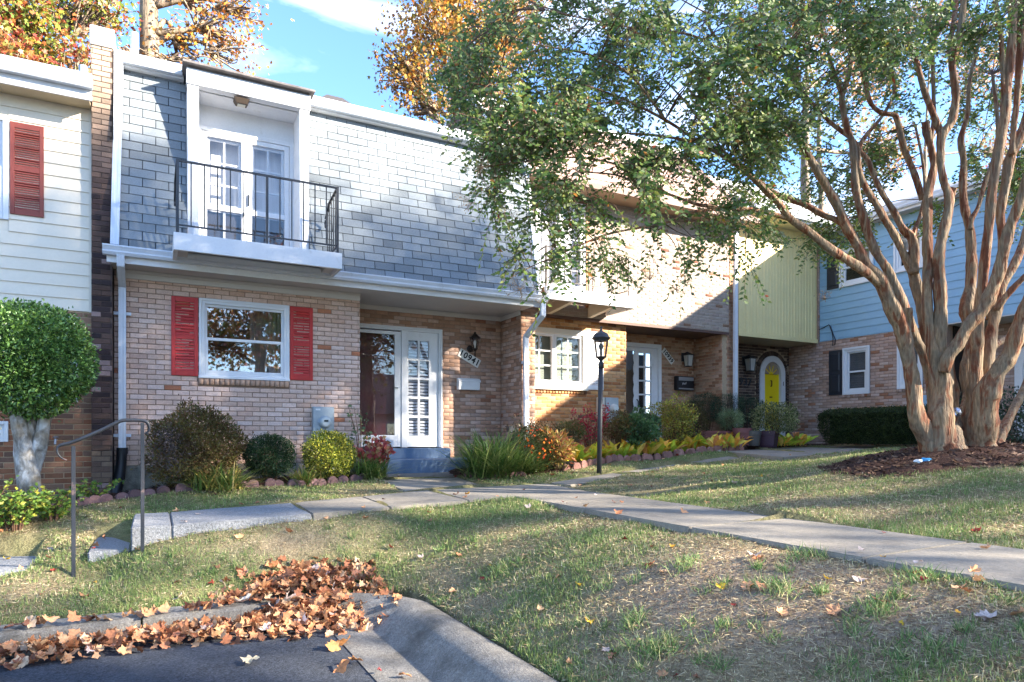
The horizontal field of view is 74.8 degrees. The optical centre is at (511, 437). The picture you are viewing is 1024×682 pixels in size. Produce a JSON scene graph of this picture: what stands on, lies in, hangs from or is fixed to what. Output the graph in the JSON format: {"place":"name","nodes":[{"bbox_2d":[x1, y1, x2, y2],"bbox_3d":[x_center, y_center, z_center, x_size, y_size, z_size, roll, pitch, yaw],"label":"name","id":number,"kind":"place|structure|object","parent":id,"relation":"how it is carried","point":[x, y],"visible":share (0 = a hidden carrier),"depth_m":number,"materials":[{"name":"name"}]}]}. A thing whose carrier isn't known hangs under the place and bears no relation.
{"place":"outdoors","nodes":[
{"label":"outdoors","id":0,"kind":"place"},
{"bbox_2d":[0,619,376,681],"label":"parking asphalt","id":1,"kind":"structure","parent":0,"point":[312,658],"depth_m":4.44,"materials":[{"name":"grey asphalt"}]},
{"bbox_2d":[0,554,401,670],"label":"leaf litter","id":2,"kind":"object","parent":1,"relation":"on","point":[265,589],"visible":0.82,"depth_m":5.21,"materials":[{"name":"brown plant"}]},
{"bbox_2d":[0,590,557,681],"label":"kerb","id":3,"kind":"structure","parent":1,"relation":"on","point":[420,640],"depth_m":4.73,"materials":[{"name":"concrete"}]},
{"bbox_2d":[67,610,80,621],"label":"fallen leaf","id":4,"kind":"object","parent":3,"relation":"on","point":[72,616],"visible":1,"depth_m":4.80,"materials":[{"name":"plant"}]},
{"bbox_2d":[325,640,340,651],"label":"fallen leaf","id":5,"kind":"object","parent":1,"relation":"on","point":[332,645],"visible":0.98,"depth_m":4.75,"materials":[{"name":"yellow plant"}]},
{"bbox_2d":[333,659,349,672],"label":"fallen leaf","id":6,"kind":"object","parent":1,"relation":"on","point":[341,666],"visible":0.98,"depth_m":4.31,"materials":[{"name":"brown plant"}]},
{"bbox_2d":[0,443,1023,681],"bbox_3d":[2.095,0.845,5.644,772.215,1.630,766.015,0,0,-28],"label":"ground","id":7,"kind":"structure","parent":0,"point":[31,543],"depth_m":5.41,"materials":[{"name":"green plant"}]},
{"bbox_2d":[0,475,25,526],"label":"weed plant","id":8,"kind":"object","parent":7,"relation":"on","point":[3,511],"visible":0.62,"depth_m":6.50,"materials":[{"name":"green plant"}]},
{"bbox_2d":[0,482,59,531],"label":"weed plant","id":9,"kind":"object","parent":7,"relation":"on","point":[18,516],"visible":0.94,"depth_m":6.56,"materials":[{"name":"green plant"}]},
{"bbox_2d":[0,54,92,499],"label":"townhouse","id":10,"kind":"structure","parent":7,"relation":"on","point":[45,181],"depth_m":8.29,"materials":[{"name":"beige"}]},
{"bbox_2d":[0,421,7,441],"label":"window","id":11,"kind":"structure","parent":10,"relation":"in","point":[3,424],"depth_m":8.10,"materials":[{"name":"white plastic"}]},
{"bbox_2d":[0,114,8,219],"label":"window","id":12,"kind":"structure","parent":10,"relation":"in","point":[4,120],"depth_m":8.10,"materials":[{"name":"white plastic"}]},
{"bbox_2d":[13,489,85,521],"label":"weed plant","id":13,"kind":"object","parent":7,"relation":"on","point":[55,510],"visible":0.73,"depth_m":6.85,"materials":[{"name":"green plant"}]},
{"bbox_2d":[0,297,101,495],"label":"holly tree","id":14,"kind":"object","parent":7,"relation":"on","point":[33,358],"visible":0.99,"depth_m":6.97,"materials":[{"name":"green plant"}]},
{"bbox_2d":[0,11,116,72],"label":"maple tree","id":15,"kind":"object","parent":7,"relation":"on","point":[19,51],"visible":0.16,"depth_m":14.45,"materials":[{"name":"orange plant"}]},
{"bbox_2d":[0,0,151,69],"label":"maple tree","id":16,"kind":"object","parent":7,"relation":"on","point":[67,17],"visible":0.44,"depth_m":15.57,"materials":[{"name":"orange plant"}]},
{"bbox_2d":[76,496,90,506],"bbox_3d":[-4.742,0.728,7.403,0.055,0.156,0.139,-13,-11,36],"label":"edging stone","id":17,"kind":"object","parent":7,"relation":"on","point":[86,500],"visible":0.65,"depth_m":7.39,"materials":[{"name":"stone"}]},
{"bbox_2d":[88,495,100,503],"bbox_3d":[-4.673,0.720,7.499,0.055,0.156,0.139,-7,0,37],"label":"edging stone","id":18,"kind":"object","parent":7,"relation":"on","point":[93,499],"visible":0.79,"depth_m":7.48,"materials":[{"name":"stone"}]},
{"bbox_2d":[69,478,124,496],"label":"weed plant","id":19,"kind":"object","parent":7,"relation":"on","point":[94,483],"visible":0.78,"depth_m":7.80,"materials":[{"name":"green plant"}]},
{"bbox_2d":[89,24,115,494],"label":"party wall","id":20,"kind":"structure","parent":7,"relation":"on","point":[102,42],"depth_m":8.48,"materials":[{"name":"brick"}]},
{"bbox_2d":[56,418,150,576],"bbox_3d":[-3.527,0.555,5.803,0.704,1.448,0.030,0,0,-28],"label":"handrail","id":21,"kind":"object","parent":7,"relation":"on","point":[73,510],"visible":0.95,"depth_m":5.70,"materials":[{"name":"metal"}]},
{"bbox_2d":[100,494,112,501],"bbox_3d":[-4.601,0.713,7.588,0.055,0.156,0.139,-2,0,39],"label":"edging stone","id":22,"kind":"object","parent":7,"relation":"on","point":[105,497],"visible":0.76,"depth_m":7.57,"materials":[{"name":"stone"}]},
{"bbox_2d":[128,489,140,497],"bbox_3d":[-4.399,0.680,7.816,0.055,0.156,0.139,0,-3,41],"label":"edging stone","id":23,"kind":"object","parent":7,"relation":"on","point":[133,493],"visible":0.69,"depth_m":7.79,"materials":[{"name":"stone"}]},
{"bbox_2d":[130,394,253,487],"bbox_3d":[-4.002,0.043,8.467,1.351,1.209,1.466,0,0,32],"label":"azalea bush","id":24,"kind":"object","parent":7,"relation":"on","point":[189,430],"visible":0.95,"depth_m":8.23,"materials":[{"name":"green plant"}]},
{"bbox_2d":[118,0,293,74],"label":"poplar tree","id":25,"kind":"object","parent":7,"relation":"on","point":[154,35],"visible":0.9,"depth_m":17.97,"materials":[{"name":"orange plant"}]},
{"bbox_2d":[145,462,281,490],"bbox_3d":[-3.604,0.448,8.204,1.451,0.370,1.467,0,0,-39],"label":"daylily","id":26,"kind":"object","parent":7,"relation":"on","point":[218,483],"visible":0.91,"depth_m":8.10,"materials":[{"name":"green plant"}]},
{"bbox_2d":[241,431,297,480],"bbox_3d":[-3.228,0.258,8.874,0.749,0.725,0.824,0,0,-28],"label":"boxwood bush","id":27,"kind":"object","parent":7,"relation":"on","point":[269,463],"visible":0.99,"depth_m":8.74,"materials":[{"name":"green plant"}]},
{"bbox_2d":[278,463,336,485],"bbox_3d":[-2.791,0.483,8.940,1.025,0.291,0.971,0,0,-43],"label":"liriope","id":28,"kind":"object","parent":7,"relation":"on","point":[305,476],"visible":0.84,"depth_m":8.87,"materials":[{"name":"green plant"}]},
{"bbox_2d":[102,49,548,491],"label":"townhouse","id":29,"kind":"structure","parent":7,"relation":"on","point":[283,258],"depth_m":9.92,"materials":[{"name":"brick"}]},
{"bbox_2d":[110,448,127,492],"bbox_3d":[-5.068,0.467,8.631,0.134,0.674,0.343,0,0,-9],"label":"drain pipe","id":30,"kind":"object","parent":29,"relation":"attached to","point":[121,462],"visible":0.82,"depth_m":8.66,"materials":[{"name":"black plastic"}]},
{"bbox_2d":[130,31,138,53],"bbox_3d":[-5.401,-5.369,9.586,0.104,0.838,0.104,0,0,-28],"label":"vent pipe","id":31,"kind":"object","parent":29,"relation":"on","point":[134,41],"visible":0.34,"depth_m":9.55,"materials":[{"name":"white plastic"}]},
{"bbox_2d":[202,130,245,240],"bbox_3d":[-4.120,-3.478,9.596,0.585,1.723,0.114,0,0,-28],"label":"french door","id":32,"kind":"structure","parent":29,"relation":"in","point":[210,217],"depth_m":9.61,"materials":[{"name":"white paint"}]},
{"bbox_2d":[233,96,249,107],"bbox_3d":[-3.763,-4.651,9.314,0.197,0.078,0.177,0,0,-28],"label":"floodlight","id":33,"kind":"object","parent":29,"relation":"attached to","point":[241,102],"visible":1,"depth_m":9.27,"materials":[{"name":"brown metal"}]},
{"bbox_2d":[198,298,289,380],"bbox_3d":[-3.862,-1.375,9.660,1.210,1.150,0.375,0,0,-28],"label":"window","id":34,"kind":"structure","parent":29,"relation":"in","point":[269,356],"depth_m":9.76,"materials":[{"name":"white plastic"}]},
{"bbox_2d":[247,139,288,245],"bbox_3d":[-3.594,-3.478,9.875,0.585,1.723,0.114,0,0,-28],"label":"french door","id":35,"kind":"structure","parent":29,"relation":"in","point":[251,144],"depth_m":9.89,"materials":[{"name":"white paint"}]},
{"bbox_2d":[312,407,333,438],"bbox_3d":[-2.793,-0.220,9.939,0.310,0.480,0.210,0,0,-28],"label":"electric meter","id":36,"kind":"object","parent":29,"relation":"attached to","point":[323,418],"visible":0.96,"depth_m":9.90,"materials":[{"name":"white paint"}]},
{"bbox_2d":[322,94,350,103],"bbox_3d":[-3.018,-5.360,11.318,0.560,0.720,0.580,0,0,-28],"label":"roof vent","id":37,"kind":"object","parent":29,"relation":"on","point":[327,96],"visible":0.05,"depth_m":11.15,"materials":[{"name":"white metal"}]},
{"bbox_2d":[360,329,393,447],"bbox_3d":[-2.339,-0.828,11.294,0.794,1.985,0.040,0,0,-28],"label":"inner door","id":38,"kind":"structure","parent":29,"relation":"in","point":[376,350],"depth_m":11.31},
{"bbox_2d":[360,329,400,446],"bbox_3d":[-2.257,-0.823,11.188,0.839,1.963,0.092,0,0,-28],"label":"storm door","id":39,"kind":"structure","parent":29,"relation":"in","point":[395,439],"depth_m":11.35,"materials":[{"name":"white paint"}]},
{"bbox_2d":[457,378,480,389],"bbox_3d":[-0.772,-0.954,11.917,0.426,0.206,0.114,0,0,-28],"label":"mailbox","id":40,"kind":"object","parent":29,"relation":"attached to","point":[467,384],"visible":1,"depth_m":11.87,"materials":[{"name":"white paint"}]},
{"bbox_2d":[457,348,480,367],"bbox_3d":[-0.761,-1.423,11.976,0.460,0.335,0.016,0,0,-28],"label":"house number plate","id":41,"kind":"object","parent":29,"relation":"attached to","point":[469,357],"visible":1,"depth_m":11.97,"materials":[{"name":"black paint"}]},
{"bbox_2d":[467,332,479,355],"bbox_3d":[-0.671,-1.656,11.907,0.191,0.454,0.243,0,0,-28],"label":"wall lamp","id":42,"kind":"object","parent":29,"relation":"attached to","point":[470,348],"visible":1,"depth_m":11.87,"materials":[{"name":"black metal"}]},
{"bbox_2d":[300,428,358,479],"bbox_3d":[-2.518,0.250,9.248,0.823,0.765,0.945,0,0,-28],"label":"euonymus bush","id":43,"kind":"object","parent":7,"relation":"on","point":[334,459],"visible":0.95,"depth_m":9.09,"materials":[{"name":"green plant"}]},
{"bbox_2d":[346,405,371,468],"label":"rose bush","id":44,"kind":"object","parent":7,"relation":"on","point":[363,428],"visible":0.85,"depth_m":9.57,"materials":[{"name":"green plant"}]},
{"bbox_2d":[333,453,406,478],"bbox_3d":[-1.963,0.378,9.462,1.293,0.364,1.443,0,0,24],"label":"liriope","id":45,"kind":"object","parent":7,"relation":"on","point":[374,469],"visible":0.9,"depth_m":9.27,"materials":[{"name":"green plant"}]},
{"bbox_2d":[353,433,395,465],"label":"coleus plant","id":46,"kind":"object","parent":7,"relation":"on","point":[382,451],"visible":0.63,"depth_m":9.54,"materials":[{"name":"red plant"}]},
{"bbox_2d":[51,444,798,498],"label":"mulch","id":47,"kind":"object","parent":7,"relation":"on","point":[318,477],"visible":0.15,"depth_m":8.97,"materials":[{"name":"brown wood"}]},
{"bbox_2d":[367,0,559,124],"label":"tulip tree","id":48,"kind":"object","parent":7,"relation":"on","point":[413,68],"visible":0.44,"depth_m":18.29,"materials":[{"name":"orange plant"}]},
{"bbox_2d":[18,445,912,581],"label":"leaf litter","id":49,"kind":"object","parent":7,"relation":"on","point":[96,543],"visible":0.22,"depth_m":8.23,"materials":[{"name":"brown plant"}]},
{"bbox_2d":[416,428,575,477],"bbox_3d":[-0.272,0.198,9.934,2.944,0.762,2.738,0,0,-28],"label":"daylily","id":50,"kind":"object","parent":7,"relation":"on","point":[489,462],"visible":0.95,"depth_m":9.71,"materials":[{"name":"green plant"}]},
{"bbox_2d":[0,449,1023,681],"bbox_3d":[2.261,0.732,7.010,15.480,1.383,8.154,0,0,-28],"label":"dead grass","id":51,"kind":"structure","parent":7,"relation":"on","point":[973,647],"depth_m":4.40,"materials":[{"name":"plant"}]},
{"bbox_2d":[0,446,1023,591],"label":"footpath","id":52,"kind":"structure","parent":7,"relation":"on","point":[1002,564],"depth_m":6.12,"materials":[{"name":"concrete"}]},
{"bbox_2d":[760,431,779,446],"bbox_3d":[5.287,0.026,13.797,0.343,0.340,0.343,0,0,36],"label":"flower pot","id":53,"kind":"object","parent":52,"relation":"on","point":[768,439],"visible":0.83,"depth_m":13.67,"materials":[{"name":"ceramic"}]},
{"bbox_2d":[747,400,803,432],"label":"pittosporum bush","id":54,"kind":"object","parent":53,"relation":"in","point":[776,422],"visible":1,"depth_m":13.71,"materials":[{"name":"green plant"}]},
{"bbox_2d":[777,436,800,446],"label":"hosta","id":55,"kind":"object","parent":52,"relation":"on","point":[780,440],"visible":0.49,"depth_m":14.11,"materials":[{"name":"green plant"}]},
{"bbox_2d":[508,422,557,468],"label":"marigold bush","id":56,"kind":"object","parent":7,"relation":"on","point":[517,433],"visible":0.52,"depth_m":10.55,"materials":[{"name":"plant"}]},
{"bbox_2d":[502,448,563,474],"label":"daylily","id":57,"kind":"object","parent":7,"relation":"on","point":[528,470],"visible":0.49,"depth_m":10.12,"materials":[{"name":"green plant"}]},
{"bbox_2d":[496,415,570,462],"bbox_3d":[0.381,0.055,11.439,1.339,0.960,0.914,0,0,-39],"label":"azalea bush","id":58,"kind":"object","parent":7,"relation":"on","point":[541,426],"visible":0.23,"depth_m":11.35,"materials":[{"name":"green plant"}]},
{"bbox_2d":[529,425,577,469],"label":"variegated plant","id":59,"kind":"object","parent":7,"relation":"on","point":[567,452],"visible":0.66,"depth_m":10.61,"materials":[{"name":"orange plant"}]},
{"bbox_2d":[553,418,586,445],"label":"spirea bush","id":60,"kind":"object","parent":7,"relation":"on","point":[569,426],"visible":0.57,"depth_m":11.67,"materials":[{"name":"green plant"}]},
{"bbox_2d":[570,403,609,460],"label":"burning bush","id":61,"kind":"object","parent":7,"relation":"on","point":[593,432],"visible":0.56,"depth_m":11.96,"materials":[{"name":"red plant"}]},
{"bbox_2d":[577,443,606,460],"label":"hosta","id":62,"kind":"object","parent":7,"relation":"on","point":[581,454],"visible":0.49,"depth_m":11.32,"materials":[{"name":"green plant"}]},
{"bbox_2d":[578,443,615,458],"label":"hosta","id":63,"kind":"object","parent":7,"relation":"on","point":[595,449],"visible":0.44,"depth_m":11.54,"materials":[{"name":"green plant"}]},
{"bbox_2d":[592,326,609,473],"bbox_3d":[1.373,-0.513,10.325,0.286,2.418,0.290,0,0,-28],"label":"lamp post","id":64,"kind":"object","parent":7,"relation":"on","point":[600,335],"visible":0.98,"depth_m":10.29,"materials":[{"name":"black metal"}]},
{"bbox_2d":[444,98,759,456],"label":"townhouse","id":65,"kind":"structure","parent":7,"relation":"on","point":[703,329],"depth_m":13.53,"materials":[{"name":"brick"}]},
{"bbox_2d":[535,327,587,390],"bbox_3d":[0.789,-1.492,12.730,1.474,1.164,0.190,0,0,-28],"label":"window","id":66,"kind":"structure","parent":65,"relation":"in","point":[560,354],"depth_m":12.83,"materials":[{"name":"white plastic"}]},
{"bbox_2d":[596,397,618,421],"bbox_3d":[1.905,-0.549,13.178,0.461,0.485,0.202,0,0,-28],"label":"electric meter","id":67,"kind":"object","parent":65,"relation":"attached to","point":[613,403],"visible":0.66,"depth_m":13.15,"materials":[{"name":"grey metal"}]},
{"bbox_2d":[626,350,632,414],"bbox_3d":[2.356,-0.950,14.651,0.690,2.100,0.040,0,0,-28],"label":"inner door","id":68,"kind":"structure","parent":65,"relation":"in","point":[629,354],"depth_m":14.75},
{"bbox_2d":[626,347,638,441],"bbox_3d":[2.489,-0.935,14.497,0.600,2.078,0.105,0,0,-28],"label":"storm door","id":69,"kind":"structure","parent":65,"relation":"in","point":[635,356],"depth_m":14.61,"materials":[{"name":"white paint"}]},
{"bbox_2d":[674,376,693,390],"bbox_3d":[3.904,-1.231,15.192,0.507,0.316,0.118,0,0,-28],"label":"mailbox","id":70,"kind":"object","parent":65,"relation":"attached to","point":[683,383],"visible":1,"depth_m":15.12,"materials":[{"name":"black metal"}]},
{"bbox_2d":[681,352,693,366],"bbox_3d":[3.985,-1.782,15.189,0.201,0.339,0.218,0,0,-28],"label":"wall lamp","id":71,"kind":"object","parent":65,"relation":"attached to","point":[687,358],"visible":1,"depth_m":15.14,"materials":[{"name":"black metal"}]},
{"bbox_2d":[602,409,636,448],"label":"azalea bush","id":72,"kind":"object","parent":7,"relation":"on","point":[613,422],"visible":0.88,"depth_m":12.23,"materials":[{"name":"green plant"}]},
{"bbox_2d":[602,441,636,455],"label":"hosta","id":73,"kind":"object","parent":7,"relation":"on","point":[619,450],"visible":0.6,"depth_m":11.77,"materials":[{"name":"green plant"}]},
{"bbox_2d":[617,442,646,456],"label":"hosta","id":74,"kind":"object","parent":7,"relation":"on","point":[639,450],"visible":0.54,"depth_m":11.90,"materials":[{"name":"green plant"}]},
{"bbox_2d":[611,404,662,455],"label":"peony bush","id":75,"kind":"object","parent":7,"relation":"on","point":[648,424],"visible":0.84,"depth_m":12.15,"materials":[{"name":"green plant"}]},
{"bbox_2d":[630,441,661,453],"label":"hosta","id":76,"kind":"object","parent":7,"relation":"on","point":[650,450],"visible":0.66,"depth_m":12.11,"materials":[{"name":"green plant"}]},
{"bbox_2d":[645,440,671,453],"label":"hosta","id":77,"kind":"object","parent":7,"relation":"on","point":[660,449],"visible":0.61,"depth_m":12.36,"materials":[{"name":"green plant"}]},
{"bbox_2d":[655,440,687,451],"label":"hosta","id":78,"kind":"object","parent":7,"relation":"on","point":[672,447],"visible":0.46,"depth_m":12.46,"materials":[{"name":"green plant"}]},
{"bbox_2d":[644,391,700,448],"bbox_3d":[3.144,-0.296,13.101,1.137,1.247,1.186,0,0,17],"label":"euonymus bush","id":79,"kind":"object","parent":7,"relation":"on","point":[680,425],"visible":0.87,"depth_m":12.97,"materials":[{"name":"green plant"}]},
{"bbox_2d":[681,433,706,448],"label":"hosta","id":80,"kind":"object","parent":7,"relation":"on","point":[694,445],"visible":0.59,"depth_m":12.94,"materials":[{"name":"green plant"}]},
{"bbox_2d":[678,400,710,438],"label":"barberry bush","id":81,"kind":"object","parent":7,"relation":"on","point":[700,422],"visible":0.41,"depth_m":13.59,"materials":[{"name":"green plant"}]},
{"bbox_2d":[689,391,725,430],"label":"juniper bush","id":82,"kind":"object","parent":7,"relation":"on","point":[695,398],"visible":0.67,"depth_m":14.24,"materials":[{"name":"green plant"}]},
{"bbox_2d":[689,431,732,439],"bbox_3d":[4.188,-0.051,13.835,1.083,0.182,0.340,0,0,-28],"label":"planter","id":83,"kind":"object","parent":7,"relation":"on","point":[708,434],"visible":0.41,"depth_m":13.59,"materials":[{"name":"ceramic"}]},
{"bbox_2d":[715,406,744,430],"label":"rosemary bush","id":84,"kind":"object","parent":83,"relation":"in","point":[731,423],"visible":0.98,"depth_m":13.85,"materials":[{"name":"green plant"}]},
{"bbox_2d":[698,434,725,447],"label":"hosta","id":85,"kind":"object","parent":7,"relation":"on","point":[717,440],"visible":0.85,"depth_m":12.71,"materials":[{"name":"yellow plant"}]},
{"bbox_2d":[413,0,1023,451],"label":"crepe myrtle tree","id":86,"kind":"object","parent":7,"relation":"on","point":[747,130],"visible":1,"depth_m":6.55,"materials":[{"name":"green plant"}]},
{"bbox_2d":[710,393,744,430],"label":"juniper bush","id":87,"kind":"object","parent":7,"relation":"on","point":[738,401],"visible":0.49,"depth_m":14.49,"materials":[{"name":"green plant"}]},
{"bbox_2d":[724,432,752,447],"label":"hosta","id":88,"kind":"object","parent":7,"relation":"on","point":[732,441],"visible":0.99,"depth_m":12.96,"materials":[{"name":"yellow plant"}]},
{"bbox_2d":[732,428,751,445],"bbox_3d":[4.715,-0.010,13.719,0.384,0.369,0.384,0,0,-28],"label":"flower pot","id":89,"kind":"object","parent":7,"relation":"on","point":[744,432],"visible":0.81,"depth_m":13.56,"materials":[{"name":"ceramic"}]},
{"bbox_2d":[738,393,765,427],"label":"juniper bush","id":90,"kind":"object","parent":7,"relation":"on","point":[750,404],"visible":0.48,"depth_m":14.79,"materials":[{"name":"green plant"}]},
{"bbox_2d":[749,431,761,445],"bbox_3d":[4.918,0.010,13.657,0.320,0.306,0.320,0,0,-28],"label":"flower pot","id":91,"kind":"object","parent":7,"relation":"on","point":[755,436],"visible":0.8,"depth_m":13.53,"materials":[{"name":"ceramic"}]},
{"bbox_2d":[708,175,831,435],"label":"townhouse","id":92,"kind":"structure","parent":7,"relation":"on","point":[769,334],"depth_m":15.74,"materials":[{"name":"brick"}]},
{"bbox_2d":[742,355,755,371],"bbox_3d":[5.702,-1.793,16.081,0.236,0.398,0.256,0,0,-28],"label":"wall lamp","id":93,"kind":"object","parent":92,"relation":"attached to","point":[748,362],"visible":1,"depth_m":16.02,"materials":[{"name":"black metal"}]},
{"bbox_2d":[765,366,778,430],"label":"yellow door","id":94,"kind":"structure","parent":92,"relation":"in","point":[771,381],"depth_m":16.63,"materials":[{"name":"paint"}]},
{"bbox_2d":[750,0,823,340],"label":"poplar tree","id":95,"kind":"object","parent":7,"relation":"on","point":[820,206],"visible":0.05,"depth_m":38.08,"materials":[{"name":"plant"}]},
{"bbox_2d":[825,602,841,615],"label":"fallen leaf","id":96,"kind":"object","parent":7,"relation":"on","point":[833,609],"visible":0.95,"depth_m":3.40,"materials":[{"name":"brown plant"}]},
{"bbox_2d":[753,0,928,207],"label":"poplar tree","id":97,"kind":"object","parent":7,"relation":"on","point":[862,119],"visible":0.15,"depth_m":37.41,"materials":[{"name":"green plant"}]},
{"bbox_2d":[816,404,927,445],"bbox_3d":[7.574,-0.243,13.752,1.327,0.857,2.276,0,0,-28],"label":"box hedge","id":98,"kind":"object","parent":7,"relation":"on","point":[880,425],"visible":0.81,"depth_m":13.49,"materials":[{"name":"green plant"}]},
{"bbox_2d":[789,161,1023,445],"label":"townhouse","id":99,"kind":"structure","parent":7,"relation":"on","point":[858,363],"depth_m":14.92,"materials":[{"name":"blue"}]},
{"bbox_2d":[842,345,869,394],"bbox_3d":[7.869,-1.530,15.271,0.135,1.088,0.661,0,0,-28],"label":"window","id":100,"kind":"structure","parent":99,"relation":"in","point":[847,353],"depth_m":15.31,"materials":[{"name":"white plastic"}]},
{"bbox_2d":[839,247,873,287],"bbox_3d":[7.895,-3.940,15.282,0.190,0.908,0.845,0,0,-28],"label":"window","id":101,"kind":"structure","parent":99,"relation":"in","point":[858,280],"depth_m":15.42,"materials":[{"name":"white plastic"}]},
{"bbox_2d":[893,228,922,273],"bbox_3d":[8.463,-3.985,14.212,0.190,0.898,0.659,0,0,-28],"label":"window","id":102,"kind":"structure","parent":99,"relation":"in","point":[897,262],"depth_m":14.37,"materials":[{"name":"white plastic"}]},
{"bbox_2d":[897,347,922,388],"bbox_3d":[8.448,-1.555,14.183,0.135,1.038,0.541,0,0,-28],"label":"window","id":103,"kind":"structure","parent":99,"relation":"in","point":[900,378],"depth_m":14.33,"materials":[{"name":"white plastic"}]},
{"bbox_2d":[818,440,1023,476],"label":"mulch","id":104,"kind":"object","parent":7,"relation":"on","point":[895,457],"visible":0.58,"depth_m":7.05,"materials":[{"name":"brown wood"}]},
{"bbox_2d":[886,0,1023,177],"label":"poplar tree","id":105,"kind":"object","parent":7,"relation":"on","point":[990,150],"visible":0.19,"depth_m":46.35,"materials":[{"name":"green plant"}]},
{"bbox_2d":[959,385,1023,442],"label":"privet bush","id":106,"kind":"object","parent":7,"relation":"on","point":[1016,432],"visible":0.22,"depth_m":10.61,"materials":[{"name":"green plant"}]},
{"bbox_2d":[8,0,1023,412],"label":"sky","id":107,"kind":"structure","parent":0,"point":[325,49],"materials":[{"name":"blue"}]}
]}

